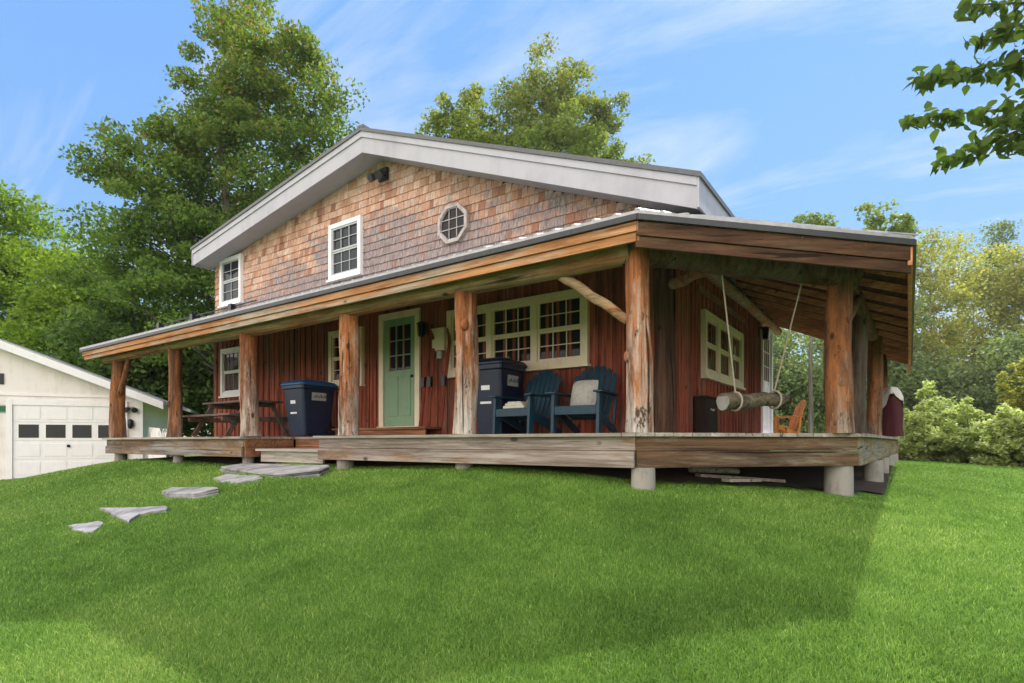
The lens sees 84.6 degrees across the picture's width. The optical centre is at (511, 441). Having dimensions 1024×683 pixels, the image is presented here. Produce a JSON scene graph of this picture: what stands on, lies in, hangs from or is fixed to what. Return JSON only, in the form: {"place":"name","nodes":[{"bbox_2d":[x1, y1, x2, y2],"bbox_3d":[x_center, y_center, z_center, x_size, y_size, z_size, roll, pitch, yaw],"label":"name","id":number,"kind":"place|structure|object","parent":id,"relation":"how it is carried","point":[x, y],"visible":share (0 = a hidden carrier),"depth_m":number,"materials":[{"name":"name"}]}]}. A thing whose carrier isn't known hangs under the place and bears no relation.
{"place":"outdoors","nodes":[
{"label":"outdoors","id":0,"kind":"place"},
{"bbox_2d":[0,448,1023,682],"bbox_3d":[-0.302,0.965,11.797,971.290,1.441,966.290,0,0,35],"label":"lawn","id":1,"kind":"structure","parent":0,"point":[752,484],"depth_m":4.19,"materials":[{"name":"plant"}]},
{"bbox_2d":[0,179,39,322],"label":"deciduous tree","id":2,"kind":"object","parent":1,"relation":"on","point":[5,195],"visible":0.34,"depth_m":29.25,"materials":[{"name":"green plant"}]},
{"bbox_2d":[0,181,95,343],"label":"deciduous tree","id":3,"kind":"object","parent":1,"relation":"on","point":[15,254],"visible":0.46,"depth_m":29.07,"materials":[{"name":"green plant"}]},
{"bbox_2d":[0,232,130,368],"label":"deciduous tree","id":4,"kind":"object","parent":1,"relation":"on","point":[43,311],"visible":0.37,"depth_m":26.64,"materials":[{"name":"green plant"}]},
{"bbox_2d":[67,521,102,533],"bbox_3d":[-5.179,1.137,6.877,1.173,0.296,0.291,0,0,43],"label":"stepping stone","id":5,"kind":"object","parent":1,"relation":"on","point":[90,527],"visible":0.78,"depth_m":6.83,"materials":[{"name":"grey stone"}]},
{"bbox_2d":[0,338,199,479],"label":"garage","id":6,"kind":"structure","parent":1,"relation":"on","point":[54,417],"depth_m":16.09,"materials":[{"name":"white wood"}]},
{"bbox_2d":[0,405,5,412],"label":"green sign","id":7,"kind":"object","parent":6,"relation":"attached to","point":[2,408],"visible":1,"depth_m":15.67,"materials":[{"name":"green"}]},
{"bbox_2d":[13,405,113,477],"bbox_3d":[-12.749,-0.037,16.185,2.572,2.095,0.115,0,0,-22],"label":"overhead door","id":8,"kind":"structure","parent":6,"relation":"in","point":[42,443],"depth_m":16.11,"materials":[{"name":"paint"}]},
{"bbox_2d":[127,419,132,428],"bbox_3d":[-11.326,-0.535,16.708,0.157,0.290,0.203,0,0,-33],"label":"wall lantern","id":9,"kind":"object","parent":6,"relation":"attached to","point":[130,423],"depth_m":16.64,"materials":[{"name":"black metal"}]},
{"bbox_2d":[125,407,137,412],"bbox_3d":[-11.294,-0.955,16.642,0.278,0.189,0.332,0,0,35],"label":"wall floodlight","id":10,"kind":"object","parent":6,"relation":"attached to","point":[133,409],"depth_m":16.64,"materials":[{"name":"paint"}]},
{"bbox_2d":[36,294,212,431],"bbox_3d":[-15.790,-2.499,23.786,7.967,7.485,6.082,0,0,5],"label":"deciduous tree","id":11,"kind":"object","parent":1,"relation":"on","point":[96,333],"visible":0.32,"depth_m":22.58,"materials":[{"name":"green plant"}]},
{"bbox_2d":[99,506,168,523],"bbox_3d":[-5.026,0.987,7.435,1.948,0.374,0.451,0,0,44],"label":"stepping stone","id":12,"kind":"object","parent":1,"relation":"on","point":[127,514],"visible":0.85,"depth_m":7.08,"materials":[{"name":"grey stone"}]},
{"bbox_2d":[126,307,213,436],"bbox_3d":[-13.292,-2.268,24.916,6.686,7.073,6.551,0,0,35],"label":"deciduous tree","id":13,"kind":"object","parent":1,"relation":"on","point":[198,391],"visible":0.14,"depth_m":23.58,"materials":[{"name":"green plant"}]},
{"bbox_2d":[161,487,218,498],"bbox_3d":[-4.537,0.797,7.795,1.730,0.406,0.283,0,0,40],"label":"stepping stone","id":14,"kind":"object","parent":1,"relation":"on","point":[188,492],"visible":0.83,"depth_m":7.54,"materials":[{"name":"grey stone"}]},
{"bbox_2d":[40,0,369,374],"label":"maple tree","id":15,"kind":"object","parent":1,"relation":"on","point":[225,120],"visible":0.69,"depth_m":21.80,"materials":[{"name":"green plant"}]},
{"bbox_2d":[213,474,262,484],"bbox_3d":[-4.193,0.648,8.411,0.447,0.342,2.013,0,0,-44],"label":"stepping stone","id":16,"kind":"object","parent":1,"relation":"on","point":[233,478],"visible":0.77,"depth_m":8.22,"materials":[{"name":"grey stone"}]},
{"bbox_2d":[220,463,330,477],"bbox_3d":[-3.937,0.536,8.875,3.456,0.395,0.771,0,0,41],"label":"stepping stone","id":17,"kind":"object","parent":1,"relation":"on","point":[287,470],"visible":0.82,"depth_m":8.37,"materials":[{"name":"grey stone"}]},
{"bbox_2d":[414,81,513,143],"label":"maple tree","id":18,"kind":"object","parent":1,"relation":"on","point":[460,122],"visible":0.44,"depth_m":26.36,"materials":[{"name":"green plant"}]},
{"bbox_2d":[79,124,917,497],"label":"house","id":19,"kind":"structure","parent":1,"relation":"on","point":[567,268],"depth_m":8.82,"materials":[{"name":"brown wood"}]},
{"bbox_2d":[218,346,239,397],"bbox_3d":[-7.156,-1.770,14.364,1.040,1.260,0.135,0,0,35],"label":"window","id":20,"kind":"structure","parent":19,"relation":"in","point":[232,393],"depth_m":14.44,"materials":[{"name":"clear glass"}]},
{"bbox_2d":[217,253,243,308],"bbox_3d":[-7.181,-4.100,14.382,1.060,1.240,0.135,0,0,35],"label":"window","id":21,"kind":"structure","parent":19,"relation":"in","point":[231,288],"depth_m":14.39,"materials":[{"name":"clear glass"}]},
{"bbox_2d":[182,400,289,436],"bbox_3d":[-5.762,-0.471,12.011,1.900,0.758,1.581,0,0,35],"label":"picnic table","id":22,"kind":"object","parent":19,"relation":"on","point":[233,419],"visible":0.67,"depth_m":11.86,"materials":[{"name":"brown wood"}]},
{"bbox_2d":[280,379,338,436],"bbox_3d":[-4.067,-0.661,11.400,0.748,1.133,0.944,0,0,35],"label":"wheeled bin","id":23,"kind":"object","parent":19,"relation":"on","point":[309,404],"visible":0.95,"depth_m":11.12,"materials":[{"name":"blue plastic"}]},
{"bbox_2d":[326,215,363,283],"bbox_3d":[-3.503,-4.030,11.814,1.090,1.220,0.135,0,0,35],"label":"window","id":24,"kind":"structure","parent":19,"relation":"in","point":[345,238],"depth_m":11.81,"materials":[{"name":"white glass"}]},
{"bbox_2d":[328,326,364,388],"bbox_3d":[-3.487,-1.750,11.803,1.130,1.220,0.135,0,0,35],"label":"window","id":25,"kind":"structure","parent":19,"relation":"in","point":[332,335],"depth_m":12.00,"materials":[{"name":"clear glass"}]},
{"bbox_2d":[416,321,427,336],"bbox_3d":[-1.669,-2.089,10.415,0.200,0.280,0.230,0,0,35],"label":"wall lantern","id":26,"kind":"object","parent":19,"relation":"attached to","point":[422,327],"depth_m":10.38,"materials":[{"name":"black metal"}]},
{"bbox_2d":[418,331,430,426],"bbox_3d":[-1.591,-1.152,10.282,0.228,1.750,0.092,0,0,-41],"label":"ski","id":27,"kind":"object","parent":19,"relation":"on","point":[423,381],"visible":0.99,"depth_m":10.27,"materials":[{"name":"brown wood"}]},
{"bbox_2d":[426,330,434,426],"bbox_3d":[-1.471,-1.152,10.200,0.090,1.750,0.223,0,0,24],"label":"ski","id":28,"kind":"object","parent":19,"relation":"on","point":[430,382],"visible":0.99,"depth_m":10.16,"materials":[{"name":"black metal"}]},
{"bbox_2d":[431,327,446,358],"bbox_3d":[-1.320,-1.793,10.238,0.310,0.540,0.120,0,0,35],"label":"wall box","id":29,"kind":"object","parent":19,"relation":"attached to","point":[439,343],"visible":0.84,"depth_m":10.20,"materials":[{"name":"beige metal"}]},
{"bbox_2d":[439,328,450,425],"bbox_3d":[-1.185,-1.152,10.000,0.223,1.750,0.090,0,0,-44],"label":"ski","id":30,"kind":"object","parent":19,"relation":"on","point":[444,380],"visible":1,"depth_m":9.98,"materials":[{"name":"brown wood"}]},
{"bbox_2d":[438,202,468,243],"bbox_3d":[-1.058,-3.930,10.138,0.684,0.684,0.085,0,0,35],"label":"window","id":31,"kind":"structure","parent":19,"relation":"in","point":[453,223],"depth_m":10.12,"materials":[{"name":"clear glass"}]},
{"bbox_2d":[477,357,526,433],"bbox_3d":[-0.193,-0.703,8.985,0.638,1.215,0.874,0,0,33],"label":"wheeled bin","id":32,"kind":"object","parent":19,"relation":"on","point":[501,376],"visible":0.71,"depth_m":8.69,"materials":[{"name":"blue plastic"}]},
{"bbox_2d":[447,286,590,378],"bbox_3d":[-0.002,-1.755,9.370,2.890,1.210,0.135,0,0,35],"label":"window","id":33,"kind":"structure","parent":19,"relation":"in","point":[536,330],"depth_m":9.07,"materials":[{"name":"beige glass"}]},
{"bbox_2d":[488,370,561,433],"bbox_3d":[0.244,-0.593,8.345,0.840,1.044,0.903,0,0,41],"label":"adirondack chair","id":34,"kind":"object","parent":19,"relation":"on","point":[537,397],"visible":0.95,"depth_m":8.38,"materials":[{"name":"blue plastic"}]},
{"bbox_2d":[503,401,527,408],"bbox_3d":[0.097,-0.532,8.201,0.370,0.105,0.280,0,0,35],"label":"folded cloth","id":35,"kind":"object","parent":34,"relation":"on","point":[518,404],"visible":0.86,"depth_m":8.09,"materials":[{"name":"white fabric"}]},
{"bbox_2d":[545,365,618,433],"bbox_3d":[1.026,-0.593,7.799,0.840,1.044,0.903,0,0,30],"label":"adirondack chair","id":36,"kind":"object","parent":19,"relation":"on","point":[590,412],"visible":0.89,"depth_m":7.81,"materials":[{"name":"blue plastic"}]},
{"bbox_2d":[570,380,597,405],"bbox_3d":[0.989,-0.655,7.724,0.400,0.400,0.212,0,0,35],"label":"pillow","id":37,"kind":"object","parent":36,"relation":"on","point":[583,393],"visible":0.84,"depth_m":7.65,"materials":[{"name":"grey fabric"}]},
{"bbox_2d":[694,395,716,432],"bbox_3d":[2.975,-0.391,8.576,0.212,0.588,0.670,0,0,35],"label":"storage chest","id":38,"kind":"object","parent":19,"relation":"on","point":[705,413],"visible":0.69,"depth_m":8.36,"materials":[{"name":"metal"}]},
{"bbox_2d":[701,309,745,390],"bbox_3d":[3.688,-1.525,9.761,0.135,1.070,2.570,0,0,35],"label":"window","id":39,"kind":"structure","parent":19,"relation":"in","point":[716,376],"depth_m":9.39,"materials":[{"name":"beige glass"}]},
{"bbox_2d":[716,275,801,411],"bbox_3d":[2.708,-1.178,6.292,1.095,1.688,0.457,0,0,-9],"label":"log swing","id":40,"kind":"object","parent":19,"relation":"hanging from","point":[736,400],"visible":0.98,"depth_m":6.22,"materials":[{"name":"brown wood"}]},
{"bbox_2d":[759,326,769,339],"bbox_3d":[5.420,-2.340,12.071,0.230,0.280,0.200,0,0,35],"label":"wall lantern","id":41,"kind":"object","parent":19,"relation":"attached to","point":[765,331],"depth_m":12.04,"materials":[{"name":"black metal"}]},
{"bbox_2d":[773,400,805,432],"bbox_3d":[7.242,-0.593,14.902,0.903,1.044,0.840,0,0,7],"label":"adirondack chair","id":42,"kind":"object","parent":19,"relation":"on","point":[795,418],"visible":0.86,"depth_m":14.63,"materials":[{"name":"orange wood"}]},
{"bbox_2d":[882,394,904,435],"bbox_3d":[7.589,-0.555,11.256,0.437,0.880,0.505,0,0,35],"label":"covered grill","id":43,"kind":"object","parent":19,"relation":"on","point":[892,416],"visible":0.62,"depth_m":11.08,"materials":[{"name":"red fabric"}]},
{"bbox_2d":[882,386,903,408],"bbox_3d":[7.568,-0.843,11.226,0.399,0.531,0.463,0,0,35],"label":"white cloth","id":44,"kind":"object","parent":43,"relation":"on","point":[895,391],"visible":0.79,"depth_m":11.12,"materials":[{"name":"white fabric"}]},
{"bbox_2d":[489,31,631,159],"bbox_3d":[1.851,-8.815,26.034,6.452,19.332,6.369,0,0,35],"label":"maple tree","id":45,"kind":"object","parent":1,"relation":"on","point":[554,131],"visible":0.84,"depth_m":25.26,"materials":[{"name":"green plant"}]},
{"bbox_2d":[605,153,655,163],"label":"young tree","id":46,"kind":"object","parent":1,"relation":"on","point":[639,159],"visible":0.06,"depth_m":26.15,"materials":[{"name":"green plant"}]},
{"bbox_2d":[773,336,808,360],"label":"deciduous tree","id":47,"kind":"object","parent":1,"relation":"on","point":[788,349],"depth_m":37.30,"materials":[{"name":"green plant"}]},
{"bbox_2d":[773,327,825,450],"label":"deciduous tree","id":48,"kind":"object","parent":1,"relation":"on","point":[792,383],"visible":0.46,"depth_m":32.87,"materials":[{"name":"green plant"}]},
{"bbox_2d":[792,211,838,450],"bbox_3d":[13.953,-4.955,25.943,2.030,11.310,1.503,0,0,8],"label":"deciduous tree","id":49,"kind":"object","parent":1,"relation":"on","point":[814,219],"visible":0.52,"depth_m":25.91,"materials":[{"name":"green plant"}]},
{"bbox_2d":[799,334,905,450],"bbox_3d":[21.476,-4.093,36.037,6.351,10.514,6.250,0,0,35],"label":"deciduous tree","id":50,"kind":"object","parent":1,"relation":"on","point":[817,345],"visible":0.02,"depth_m":35.41,"materials":[{"name":"green plant"}]},
{"bbox_2d":[773,329,997,450],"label":"distant wood","id":51,"kind":"object","parent":1,"relation":"on","point":[822,363],"visible":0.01,"depth_m":58.97,"materials":[{"name":"green plant"}]},
{"bbox_2d":[853,198,923,447],"bbox_3d":[15.961,-4.783,23.891,2.494,10.954,2.449,0,0,35],"label":"deciduous tree","id":52,"kind":"object","parent":1,"relation":"on","point":[904,225],"visible":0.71,"depth_m":23.70,"materials":[{"name":"green plant"}]},
{"bbox_2d":[887,290,937,436],"bbox_3d":[25.510,-4.663,38.023,5.662,11.662,5.270,0,0,7],"label":"deciduous tree","id":53,"kind":"object","parent":1,"relation":"on","point":[926,322],"visible":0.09,"depth_m":36.58,"materials":[{"name":"green plant"}]},
{"bbox_2d":[890,379,958,461],"bbox_3d":[10.697,-0.442,14.509,1.678,2.348,1.713,0,0,35],"label":"bush","id":54,"kind":"object","parent":1,"relation":"on","point":[915,428],"visible":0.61,"depth_m":14.37,"materials":[{"name":"green plant"}]},
{"bbox_2d":[904,385,974,448],"bbox_3d":[13.073,-0.570,17.466,2.225,2.413,1.476,0,0,2],"label":"bush","id":55,"kind":"object","parent":1,"relation":"on","point":[935,424],"visible":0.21,"depth_m":17.23,"materials":[{"name":"green plant"}]},
{"bbox_2d":[888,347,1000,428],"bbox_3d":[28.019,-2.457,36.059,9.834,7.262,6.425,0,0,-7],"label":"bush","id":56,"kind":"object","parent":1,"relation":"on","point":[944,386],"visible":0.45,"depth_m":34.73,"materials":[{"name":"green plant"}]},
{"bbox_2d":[906,226,999,402],"bbox_3d":[30.066,-6.837,40.299,7.418,15.995,6.239,0,0,35],"label":"birch tree","id":57,"kind":"object","parent":1,"relation":"on","point":[965,293],"visible":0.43,"depth_m":39.20,"materials":[{"name":"green plant"}]},
{"bbox_2d":[919,396,999,462],"bbox_3d":[11.235,-0.138,13.751,2.145,1.972,1.610,0,0,12],"label":"bush","id":58,"kind":"object","parent":1,"relation":"on","point":[949,435],"visible":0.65,"depth_m":13.66,"materials":[{"name":"green plant"}]},
{"bbox_2d":[899,0,1023,175],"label":"overhanging tree","id":59,"kind":"object","parent":1,"relation":"on","point":[953,74],"visible":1,"depth_m":4.57,"materials":[{"name":"green plant"}]},
{"bbox_2d":[916,233,1023,426],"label":"birch tree","id":60,"kind":"object","parent":1,"relation":"on","point":[993,287],"visible":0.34,"depth_m":42.84,"materials":[{"name":"green plant"}]},
{"bbox_2d":[951,324,1023,418],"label":"birch tree","id":61,"kind":"object","parent":1,"relation":"on","point":[1012,353],"visible":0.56,"depth_m":33.71,"materials":[{"name":"green plant"}]},
{"bbox_2d":[962,243,1023,411],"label":"birch tree","id":62,"kind":"object","parent":1,"relation":"on","point":[1007,313],"visible":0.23,"depth_m":42.06,"materials":[{"name":"green plant"}]},
{"bbox_2d":[965,218,1023,336],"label":"deciduous tree","id":63,"kind":"object","parent":1,"relation":"on","point":[1001,227],"visible":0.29,"depth_m":49.66,"materials":[{"name":"green plant"}]},
{"bbox_2d":[966,402,1023,466],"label":"bush","id":64,"kind":"object","parent":1,"relation":"on","point":[1001,427],"visible":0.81,"depth_m":12.69,"materials":[{"name":"green plant"}]},
{"bbox_2d":[992,239,1023,329],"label":"birch tree","id":65,"kind":"object","parent":1,"relation":"on","point":[1019,293],"visible":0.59,"depth_m":40.80,"materials":[{"name":"green plant"}]},
{"bbox_2d":[995,357,1023,423],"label":"bush","id":66,"kind":"object","parent":1,"relation":"on","point":[1013,399],"visible":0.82,"depth_m":15.53,"materials":[{"name":"green plant"}]},
{"bbox_2d":[1008,412,1023,466],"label":"bush","id":67,"kind":"object","parent":1,"relation":"on","point":[1019,455],"visible":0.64,"depth_m":12.50,"materials":[{"name":"green plant"}]},
{"bbox_2d":[0,0,1023,436],"label":"sky","id":68,"kind":"structure","parent":0,"point":[788,109],"materials":[{"name":"blue"}]},
{"bbox_2d":[146,456,892,493],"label":"bare earth","id":69,"kind":"structure","parent":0,"point":[804,476],"depth_m":7.42,"materials":[{"name":"brown soil"}]},
{"bbox_2d":[688,467,739,473],"bbox_3d":[2.455,0.338,6.823,0.721,0.115,0.079,0,0,-20],"label":"pole","id":70,"kind":"object","parent":69,"relation":"on","point":[723,470],"visible":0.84,"depth_m":6.80,"materials":[{"name":"grey wood"}]},
{"bbox_2d":[695,473,785,482],"bbox_3d":[2.692,0.424,6.625,1.121,0.118,0.120,0,0,-13],"label":"board","id":71,"kind":"object","parent":69,"relation":"on","point":[726,476],"visible":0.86,"depth_m":6.54,"materials":[{"name":"grey wood"}]},
{"bbox_2d":[722,478,761,481],"bbox_3d":[2.561,0.424,6.275,0.514,0.049,0.120,0,0,-29],"label":"board","id":72,"kind":"object","parent":69,"relation":"on","point":[741,480],"visible":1,"depth_m":6.21,"materials":[{"name":"grey wood"}]}
]}

